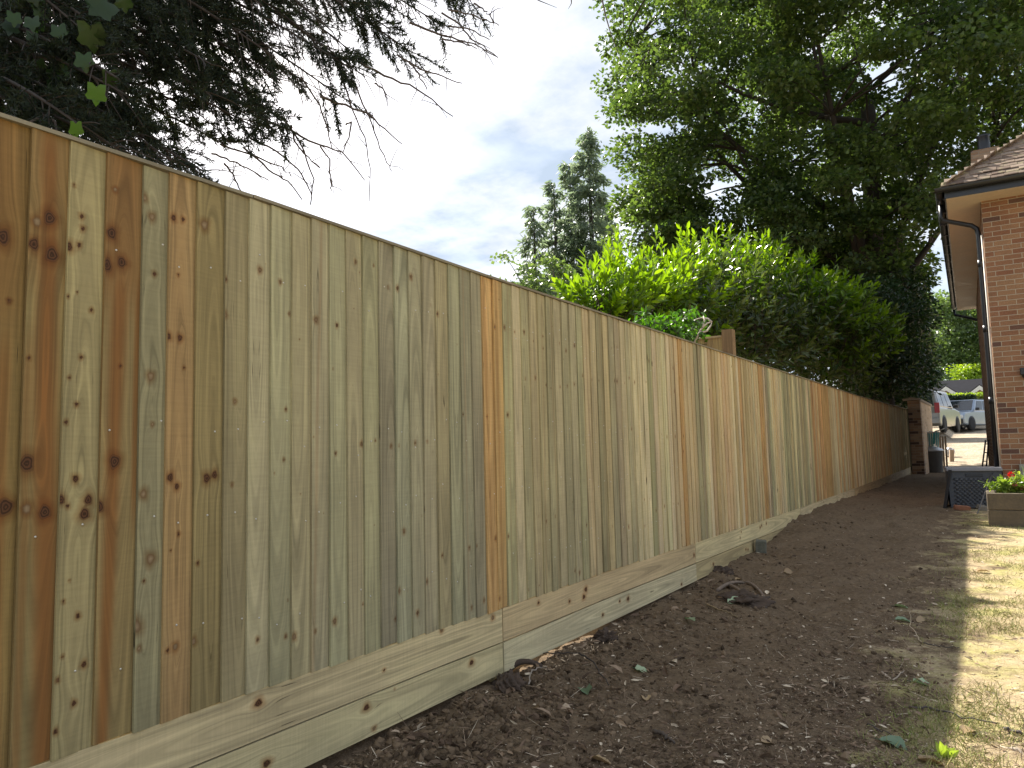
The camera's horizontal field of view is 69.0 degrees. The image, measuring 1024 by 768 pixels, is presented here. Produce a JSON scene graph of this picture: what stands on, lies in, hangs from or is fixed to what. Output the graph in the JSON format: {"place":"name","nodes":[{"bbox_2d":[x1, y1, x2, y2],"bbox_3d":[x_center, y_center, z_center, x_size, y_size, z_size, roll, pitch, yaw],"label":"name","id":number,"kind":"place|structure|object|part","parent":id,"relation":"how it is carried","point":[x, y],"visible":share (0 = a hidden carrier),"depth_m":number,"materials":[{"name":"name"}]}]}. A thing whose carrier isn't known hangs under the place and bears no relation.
{"place":"outdoors","nodes":[
{"label":"outdoors","id":0,"kind":"place"},
{"bbox_2d":[5,0,1023,388],"label":"sky","id":1,"kind":"structure","parent":0,"point":[466,182],"materials":[{"name":"white"}]},
{"bbox_2d":[305,427,1023,767],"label":"ground","id":2,"kind":"structure","parent":0,"point":[910,497],"depth_m":4.08,"materials":[{"name":"soil"}]},
{"bbox_2d":[0,0,618,204],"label":"cypress tree","id":3,"kind":"object","parent":2,"relation":"on","point":[117,123],"visible":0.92,"depth_m":4.32,"materials":[{"name":"green plant"}]},
{"bbox_2d":[0,0,133,136],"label":"climbing ivy","id":4,"kind":"object","parent":3,"relation":"attached to","point":[87,35],"visible":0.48,"depth_m":3.37,"materials":[{"name":"green plant"}]},
{"bbox_2d":[0,112,911,767],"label":"wooden fence","id":5,"kind":"object","parent":2,"relation":"on","point":[284,486],"visible":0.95,"depth_m":2.68,"materials":[{"name":"brown wood"}]},
{"bbox_2d":[491,669,526,693],"bbox_3d":[-0.017,1.431,3.537,0.179,0.130,0.218,-3,-5,16],"label":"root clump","id":6,"kind":"object","parent":2,"relation":"on","point":[504,681],"visible":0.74,"depth_m":3.49,"materials":[{"name":"brown soil"}]},
{"bbox_2d":[490,250,558,295],"bbox_3d":[0.686,-1.222,34.108,4.427,10.035,4.310,-5,-6,33],"label":"tree","id":7,"kind":"object","parent":2,"relation":"on","point":[530,283],"visible":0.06,"depth_m":34.34,"materials":[{"name":"green plant"}]},
{"bbox_2d":[506,659,542,672],"bbox_3d":[0.055,1.415,3.733,0.202,0.077,0.034,-1,-5,-7],"label":"tree root","id":8,"kind":"object","parent":2,"relation":"on","point":[518,662],"visible":0.69,"depth_m":3.73,"materials":[{"name":"brown wood"}]},
{"bbox_2d":[512,205,554,294],"bbox_3d":[1.217,-2.551,36.439,3.371,12.762,3.924,1,-6,-29],"label":"conifer tree","id":9,"kind":"object","parent":2,"relation":"on","point":[537,235],"visible":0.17,"depth_m":36.75,"materials":[{"name":"green plant"}]},
{"bbox_2d":[528,666,546,684],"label":"twig","id":10,"kind":"object","parent":2,"relation":"on","point":[531,672],"visible":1,"depth_m":3.64,"materials":[{"name":"wood"}]},
{"bbox_2d":[531,180,572,295],"bbox_3d":[2.233,-3.473,38.617,3.475,14.540,3.190,-5,-6,33],"label":"conifer tree","id":11,"kind":"object","parent":2,"relation":"on","point":[547,188],"visible":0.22,"depth_m":38.83,"materials":[{"name":"green plant"}]},
{"bbox_2d":[527,252,582,297],"bbox_3d":[2.062,-1.059,31.418,3.718,9.383,4.500,-2,-5,4],"label":"tree","id":12,"kind":"object","parent":2,"relation":"on","point":[557,269],"visible":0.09,"depth_m":31.25,"materials":[{"name":"green plant"}]},
{"bbox_2d":[543,652,577,653],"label":"twig","id":13,"kind":"object","parent":2,"relation":"on","point":[559,652],"visible":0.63,"depth_m":3.92,"materials":[{"name":"brown wood"}]},
{"bbox_2d":[554,159,589,284],"bbox_3d":[3.325,-4.269,39.548,3.828,16.022,3.877,-1,-5,-6],"label":"conifer tree","id":14,"kind":"object","parent":2,"relation":"on","point":[564,171],"visible":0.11,"depth_m":39.98,"materials":[{"name":"green plant"}]},
{"bbox_2d":[524,629,630,669],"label":"wood shavings","id":15,"kind":"object","parent":2,"relation":"on","point":[575,649],"visible":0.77,"depth_m":4.12},
{"bbox_2d":[577,684,591,694],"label":"fallen leaf","id":16,"kind":"object","parent":2,"relation":"on","point":[585,690],"visible":0.96,"depth_m":3.50,"materials":[{"name":"green plant"}]},
{"bbox_2d":[557,125,624,285],"bbox_3d":[4.219,-4.939,38.879,5.715,17.243,5.384,0,-5,-11],"label":"conifer tree","id":17,"kind":"object","parent":2,"relation":"on","point":[588,163],"visible":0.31,"depth_m":38.72,"materials":[{"name":"green plant"}]},
{"bbox_2d":[578,652,608,684],"bbox_3d":[0.419,1.409,3.686,0.047,0.031,0.530,0,-5,-10],"label":"twig","id":18,"kind":"object","parent":2,"relation":"on","point":[579,653],"visible":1,"depth_m":3.79,"materials":[{"name":"brown wood"}]},
{"bbox_2d":[392,553,796,767],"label":"dry leaves","id":19,"kind":"object","parent":2,"relation":"on","point":[536,716],"visible":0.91,"depth_m":3.09,"materials":[{"name":"brown plant"}]},
{"bbox_2d":[587,754,610,764],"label":"fallen leaf","id":20,"kind":"object","parent":2,"relation":"on","point":[601,758],"visible":1,"depth_m":2.74,"materials":[{"name":"brown plant"}]},
{"bbox_2d":[592,627,618,643],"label":"root clump","id":21,"kind":"object","parent":2,"relation":"on","point":[604,634],"visible":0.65,"depth_m":4.32,"materials":[{"name":"brown soil"}]},
{"bbox_2d":[594,211,623,289],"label":"conifer tree","id":22,"kind":"object","parent":2,"relation":"on","point":[607,221],"visible":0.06,"depth_m":40.61,"materials":[{"name":"green plant"}]},
{"bbox_2d":[632,664,646,672],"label":"fallen leaf","id":23,"kind":"object","parent":2,"relation":"on","point":[640,667],"visible":1,"depth_m":3.85,"materials":[{"name":"green plant"}]},
{"bbox_2d":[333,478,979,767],"bbox_3d":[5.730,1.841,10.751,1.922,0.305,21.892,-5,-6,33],"label":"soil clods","id":24,"kind":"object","parent":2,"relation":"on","point":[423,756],"visible":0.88,"depth_m":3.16,"materials":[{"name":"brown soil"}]},
{"bbox_2d":[652,729,675,743],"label":"twig","id":25,"kind":"object","parent":2,"relation":"on","point":[662,733],"visible":1,"depth_m":2.94,"materials":[{"name":"brown wood"}]},
{"bbox_2d":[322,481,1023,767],"bbox_3d":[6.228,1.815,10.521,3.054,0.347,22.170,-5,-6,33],"label":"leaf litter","id":26,"kind":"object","parent":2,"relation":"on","point":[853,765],"visible":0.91,"depth_m":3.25,"materials":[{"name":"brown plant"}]},
{"bbox_2d":[697,329,735,355],"bbox_3d":[1.580,0.664,8.088,1.765,2.350,0.100,-5,-6,33],"label":"wooden fence","id":27,"kind":"object","parent":2,"relation":"on","point":[725,342],"visible":0.02,"depth_m":7.72,"materials":[{"name":"brown wood"}]},
{"bbox_2d":[628,304,711,344],"bbox_3d":[1.650,-0.494,7.883,0.956,0.782,1.267,-3,-5,18],"label":"climbing shrub","id":28,"kind":"object","parent":27,"relation":"attached to","point":[686,328],"visible":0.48,"depth_m":7.59,"materials":[{"name":"green plant"}]},
{"bbox_2d":[706,603,736,616],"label":"twig","id":29,"kind":"object","parent":2,"relation":"on","point":[720,609],"visible":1,"depth_m":4.92,"materials":[{"name":"wood"}]},
{"bbox_2d":[713,565,733,574],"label":"root clump","id":30,"kind":"object","parent":2,"relation":"on","point":[725,570],"visible":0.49,"depth_m":6.27,"materials":[{"name":"brown soil"}]},
{"bbox_2d":[550,219,907,382],"bbox_3d":[5.026,-1.750,16.433,4.268,4.286,15.401,-6,-7,43],"label":"laurel bush","id":31,"kind":"object","parent":2,"relation":"on","point":[623,291],"visible":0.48,"depth_m":13.43,"materials":[{"name":"green plant"}]},
{"bbox_2d":[715,581,744,591],"bbox_3d":[1.730,1.586,5.871,0.030,0.072,0.554,-6,-6,39],"label":"tree root","id":32,"kind":"object","parent":2,"relation":"on","point":[721,587],"visible":0.89,"depth_m":5.78,"materials":[{"name":"brown wood"}]},
{"bbox_2d":[728,584,739,590],"bbox_3d":[1.687,1.554,5.562,0.030,0.069,0.768,-2,-5,3],"label":"tree root","id":33,"kind":"object","parent":2,"relation":"on","point":[733,587],"visible":0.5,"depth_m":5.66,"materials":[{"name":"brown wood"}]},
{"bbox_2d":[715,588,775,608],"bbox_3d":[1.633,1.517,5.242,0.465,0.140,0.284,-6,-7,41],"label":"tree root","id":34,"kind":"object","parent":2,"relation":"on","point":[747,597],"visible":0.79,"depth_m":5.19,"materials":[{"name":"brown wood"}]},
{"bbox_2d":[745,581,763,595],"bbox_3d":[1.877,1.584,5.772,0.030,0.065,0.630,-2,-5,5],"label":"tree root","id":35,"kind":"object","parent":2,"relation":"on","point":[755,587],"visible":0.83,"depth_m":5.72,"materials":[{"name":"brown wood"}]},
{"bbox_2d":[755,539,766,552],"bbox_3d":[2.448,1.636,7.329,0.100,0.200,0.100,0,-1,22],"label":"post stump","id":36,"kind":"object","parent":2,"relation":"on","point":[760,545],"visible":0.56,"depth_m":7.29,"materials":[{"name":"concrete"}]},
{"bbox_2d":[757,735,774,743],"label":"fallen leaf","id":37,"kind":"object","parent":2,"relation":"on","point":[766,737],"visible":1,"depth_m":2.85,"materials":[{"name":"beige plant"}]},
{"bbox_2d":[646,224,919,403],"bbox_3d":[6.960,-1.122,17.684,3.850,4.015,15.871,-6,-6,39],"label":"laurel bush","id":38,"kind":"object","parent":2,"relation":"on","point":[769,343],"visible":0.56,"depth_m":15.54,"materials":[{"name":"green plant"}]},
{"bbox_2d":[784,568,791,573],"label":"fallen leaf","id":39,"kind":"object","parent":2,"relation":"on","point":[787,570],"visible":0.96,"depth_m":6.43,"materials":[{"name":"brown plant"}]},
{"bbox_2d":[588,0,1023,401],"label":"sycamore tree","id":40,"kind":"object","parent":2,"relation":"on","point":[790,81],"visible":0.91,"depth_m":22.80,"materials":[{"name":"green plant"}]},
{"bbox_2d":[752,224,942,391],"bbox_3d":[12.185,-1.677,27.362,8.966,9.027,6.530,-1,-5,-4],"label":"broadleaf tree","id":41,"kind":"object","parent":2,"relation":"on","point":[844,253],"visible":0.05,"depth_m":25.88,"materials":[{"name":"green plant"}]},
{"bbox_2d":[866,723,900,744],"bbox_3d":[1.472,1.377,2.923,0.035,0.022,0.245,-1,-5,-5],"label":"twig","id":42,"kind":"object","parent":2,"relation":"on","point":[878,729],"visible":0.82,"depth_m":2.99,"materials":[{"name":"brown wood"}]},
{"bbox_2d":[875,735,906,749],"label":"fallen leaf","id":43,"kind":"object","parent":2,"relation":"on","point":[893,739],"visible":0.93,"depth_m":2.83,"materials":[{"name":"green plant"}]},
{"bbox_2d":[881,670,904,680],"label":"twig","id":44,"kind":"object","parent":2,"relation":"on","point":[883,673],"visible":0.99,"depth_m":3.60,"materials":[{"name":"brown wood"}]},
{"bbox_2d":[842,263,945,458],"bbox_3d":[11.808,-0.871,23.125,3.198,6.582,7.879,-5,-6,33],"label":"evergreen tree","id":45,"kind":"object","parent":2,"relation":"on","point":[900,292],"visible":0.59,"depth_m":21.18,"materials":[{"name":"green plant"}]},
{"bbox_2d":[892,616,909,621],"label":"fallen leaf","id":46,"kind":"object","parent":2,"relation":"on","point":[900,618],"visible":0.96,"depth_m":4.68,"materials":[{"name":"plant"}]},
{"bbox_2d":[902,397,932,474],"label":"garden wall","id":47,"kind":"structure","parent":2,"relation":"on","point":[920,418],"depth_m":20.97,"materials":[{"name":"brown brick"}]},
{"bbox_2d":[927,428,944,446],"bbox_3d":[12.743,1.632,22.494,0.593,0.597,0.213,-5,-6,33],"label":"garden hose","id":48,"kind":"object","parent":47,"relation":"hanging from","point":[933,436],"visible":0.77,"depth_m":22.44,"materials":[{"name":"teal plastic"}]},
{"bbox_2d":[907,677,928,685],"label":"fallen leaf","id":49,"kind":"object","parent":2,"relation":"on","point":[918,681],"visible":0.75,"depth_m":3.52,"materials":[{"name":"green plant"}]},
{"bbox_2d":[916,616,925,622],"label":"fallen leaf","id":50,"kind":"object","parent":2,"relation":"on","point":[920,619],"visible":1,"depth_m":4.71,"materials":[{"name":"brown plant"}]},
{"bbox_2d":[912,755,942,764],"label":"fallen leaf","id":51,"kind":"object","parent":2,"relation":"on","point":[926,758],"visible":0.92,"depth_m":2.65,"materials":[{"name":"brown plant"}]},
{"bbox_2d":[832,513,1023,767],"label":"worn grass","id":52,"kind":"structure","parent":2,"relation":"on","point":[949,718],"depth_m":3.21,"materials":[{"name":"green plant"}]},
{"bbox_2d":[923,642,959,647],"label":"twig","id":53,"kind":"object","parent":2,"relation":"on","point":[940,645],"visible":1,"depth_m":4.08,"materials":[{"name":"brown wood"}]},
{"bbox_2d":[934,742,958,759],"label":"seedling","id":54,"kind":"object","parent":2,"relation":"on","point":[940,747],"visible":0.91,"depth_m":2.68,"materials":[{"name":"green plant"}]},
{"bbox_2d":[943,470,951,507],"bbox_3d":[6.567,1.572,11.229,0.153,0.574,0.456,-5,-6,33],"label":"leaning panel","id":55,"kind":"object","parent":2,"relation":"on","point":[946,498],"visible":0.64,"depth_m":11.07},
{"bbox_2d":[927,289,980,380],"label":"tree","id":56,"kind":"object","parent":2,"relation":"on","point":[958,338],"visible":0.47,"depth_m":75.46,"materials":[{"name":"green plant"}]},
{"bbox_2d":[909,705,999,723],"bbox_3d":[1.827,1.368,3.089,0.041,0.019,0.338,3,-7,-43],"label":"twig","id":57,"kind":"object","parent":2,"relation":"on","point":[922,707],"visible":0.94,"depth_m":3.11,"materials":[{"name":"brown wood"}]},
{"bbox_2d":[928,379,982,393],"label":"bungalow","id":58,"kind":"object","parent":2,"relation":"on","point":[963,386],"visible":0.23,"depth_m":62.26,"materials":[{"name":"white brick"}]},
{"bbox_2d":[953,505,970,510],"bbox_3d":[6.494,1.789,10.760,0.200,0.065,0.100,3,1,16],"label":"brick rubble","id":59,"kind":"object","parent":2,"relation":"on","point":[959,507],"visible":0.94,"depth_m":10.72,"materials":[{"name":"red brick"}]},
{"bbox_2d":[946,363,981,379],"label":"tree","id":60,"kind":"object","parent":2,"relation":"on","point":[966,371],"visible":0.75,"depth_m":70.31,"materials":[{"name":"green plant"}]},
{"bbox_2d":[946,392,983,399],"bbox_3d":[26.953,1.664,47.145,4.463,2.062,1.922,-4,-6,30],"label":"clipped hedge","id":61,"kind":"object","parent":2,"relation":"on","point":[962,397],"visible":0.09,"depth_m":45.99,"materials":[{"name":"green plant"}]},
{"bbox_2d":[959,724,975,734],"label":"fallen leaf","id":62,"kind":"object","parent":2,"relation":"on","point":[963,728],"visible":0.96,"depth_m":2.92,"materials":[{"name":"beige plant"}]},
{"bbox_2d":[944,466,1002,507],"bbox_3d":[6.897,1.534,11.141,0.711,0.586,0.528,-4,-6,27],"label":"storage box","id":63,"kind":"object","parent":2,"relation":"on","point":[967,488],"visible":0.73,"depth_m":10.96,"materials":[{"name":"grey plastic"}]},
{"bbox_2d":[934,132,1023,483],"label":"brick house","id":64,"kind":"structure","parent":2,"relation":"on","point":[980,204],"depth_m":11.04,"materials":[{"name":"brown brick"}]},
{"bbox_2d":[1019,465,1023,478],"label":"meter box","id":65,"kind":"object","parent":64,"relation":"attached to","point":[1021,467],"visible":0.45,"depth_m":10.65,"materials":[{"name":"grey plastic"}]},
{"bbox_2d":[1020,368,1023,377],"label":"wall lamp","id":66,"kind":"object","parent":64,"relation":"attached to","point":[1022,371],"visible":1,"depth_m":10.75,"materials":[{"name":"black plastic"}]},
{"bbox_2d":[978,505,986,510],"bbox_3d":[6.712,1.767,10.579,0.160,0.065,0.100,3,1,22],"label":"brick rubble","id":67,"kind":"object","parent":2,"relation":"on","point":[983,508],"visible":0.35,"depth_m":10.55,"materials":[{"name":"brick"}]},
{"bbox_2d":[976,568,989,571],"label":"fallen leaf","id":68,"kind":"object","parent":2,"relation":"on","point":[979,569],"visible":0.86,"depth_m":6.15,"materials":[{"name":"beige plant"}]},
{"bbox_2d":[977,473,992,513],"bbox_3d":[6.679,1.512,10.509,0.018,0.596,1.154,-6,-7,45],"label":"metal bar","id":69,"kind":"object","parent":2,"relation":"on","point":[984,494],"visible":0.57,"depth_m":10.41,"materials":[{"name":"grey metal"}]},
{"bbox_2d":[982,440,988,465],"bbox_3d":[10.144,1.697,16.021,0.260,0.981,0.358,-5,-6,33],"label":"stepladder","id":70,"kind":"object","parent":2,"relation":"on","point":[984,452],"visible":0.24,"depth_m":16.05,"materials":[{"name":"black"}]},
{"bbox_2d":[986,490,1023,526],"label":"wooden planter","id":71,"kind":"object","parent":2,"relation":"on","point":[1005,509],"visible":0.88,"depth_m":8.65,"materials":[{"name":"wood"}]},
{"bbox_2d":[979,477,1018,492],"bbox_3d":[5.828,1.218,8.890,0.326,0.251,0.360,-1,-5,-4],"label":"flowering plant","id":72,"kind":"object","parent":71,"relation":"on","point":[994,487],"visible":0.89,"depth_m":8.91,"materials":[{"name":"green plant"}]},
{"bbox_2d":[996,471,1022,492],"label":"flowering plant","id":73,"kind":"object","parent":71,"relation":"in","point":[1013,477],"visible":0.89,"depth_m":8.85,"materials":[{"name":"green plant"}]},
{"bbox_2d":[1001,483,1023,492],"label":"flowering plant","id":74,"kind":"object","parent":71,"relation":"in","point":[1020,488],"visible":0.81,"depth_m":8.81,"materials":[{"name":"green plant"}]},
{"bbox_2d":[1012,469,1023,492],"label":"flowering plant","id":75,"kind":"object","parent":71,"relation":"on","point":[1020,475],"visible":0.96,"depth_m":8.83,"materials":[{"name":"green plant"}]},
{"bbox_2d":[1003,727,1023,735],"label":"twig","id":76,"kind":"object","parent":2,"relation":"on","point":[1009,730],"visible":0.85,"depth_m":2.88,"materials":[{"name":"brown wood"}]},
{"bbox_2d":[906,426,988,471],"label":"gravel driveway","id":77,"kind":"structure","parent":0,"point":[966,445],"depth_m":30.45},
{"bbox_2d":[897,389,960,432],"bbox_3d":[19.896,1.357,35.622,2.230,1.997,4.743,-6,-7,41],"label":"parked car","id":78,"kind":"object","parent":77,"relation":"on","point":[945,414],"visible":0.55,"depth_m":34.08,"materials":[{"name":"silver metal"}]},
{"bbox_3d":[18.443,0.712,34.018,1.376,0.621,0.117,-6,-7,41],"label":"rear window","id":79,"kind":"part","parent":78,"relation":"part of","materials":[{"name":"black glass"}]},
{"bbox_3d":[19.436,0.689,33.943,0.145,0.606,0.898,-6,-7,41],"label":"side window","id":80,"kind":"part","parent":78,"relation":"part of","materials":[{"name":"grey glass"}]},
{"bbox_3d":[20.048,0.736,34.645,0.145,0.606,0.959,-6,-7,41],"label":"side window","id":81,"kind":"part","parent":78,"relation":"part of","materials":[{"name":"grey glass"}]},
{"bbox_3d":[20.611,0.779,35.291,0.145,0.606,1.039,-6,-7,41],"label":"side window","id":82,"kind":"part","parent":78,"relation":"part of","materials":[{"name":"grey glass"}]},
{"bbox_2d":[912,283,952,389],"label":"cedar tree","id":83,"kind":"object","parent":77,"relation":"on","point":[939,373],"visible":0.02,"depth_m":47.57,"materials":[{"name":"green plant"}]},
{"bbox_2d":[928,445,943,472],"bbox_3d":[12.661,2.257,22.435,0.602,0.830,0.598,-5,-6,33],"label":"dustbin","id":84,"kind":"object","parent":77,"relation":"on","point":[935,456],"visible":0.73,"depth_m":22.20,"materials":[{"name":"grey metal"}]},
{"bbox_2d":[942,436,944,467],"bbox_3d":[13.744,2.176,23.750,0.056,1.014,0.281,-5,-6,33],"label":"timber batten","id":85,"kind":"object","parent":77,"relation":"on","point":[943,451],"visible":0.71,"depth_m":23.73,"materials":[{"name":"wood"}]},
{"bbox_2d":[944,436,947,466],"bbox_3d":[13.946,2.183,23.951,0.056,0.999,0.282,-5,-6,33],"label":"timber batten","id":86,"kind":"object","parent":77,"relation":"on","point":[946,457],"visible":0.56,"depth_m":23.94,"materials":[{"name":"brown wood"}]},
{"bbox_2d":[949,450,953,461],"bbox_3d":[15.044,2.465,25.515,0.130,0.420,0.120,1,-4,16],"label":"timber post","id":87,"kind":"object","parent":77,"relation":"on","point":[951,455],"visible":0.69,"depth_m":25.46,"materials":[{"name":"brown wood"}]},
{"bbox_2d":[950,398,985,430],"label":"parked car","id":88,"kind":"object","parent":77,"relation":"on","point":[972,413],"visible":0.41,"depth_m":41.16,"materials":[{"name":"silver metal"}]},
{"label":"side window","id":89,"kind":"part","parent":88,"relation":"part of","materials":[{"name":"grey glass"}]},
{"bbox_2d":[947,447,954,456],"bbox_3d":[15.840,2.470,26.971,0.316,0.355,0.322,-5,-6,33],"label":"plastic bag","id":90,"kind":"object","parent":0,"point":[948,448],"visible":0.45,"depth_m":26.89,"materials":[{"name":"white plastic"}]}
]}

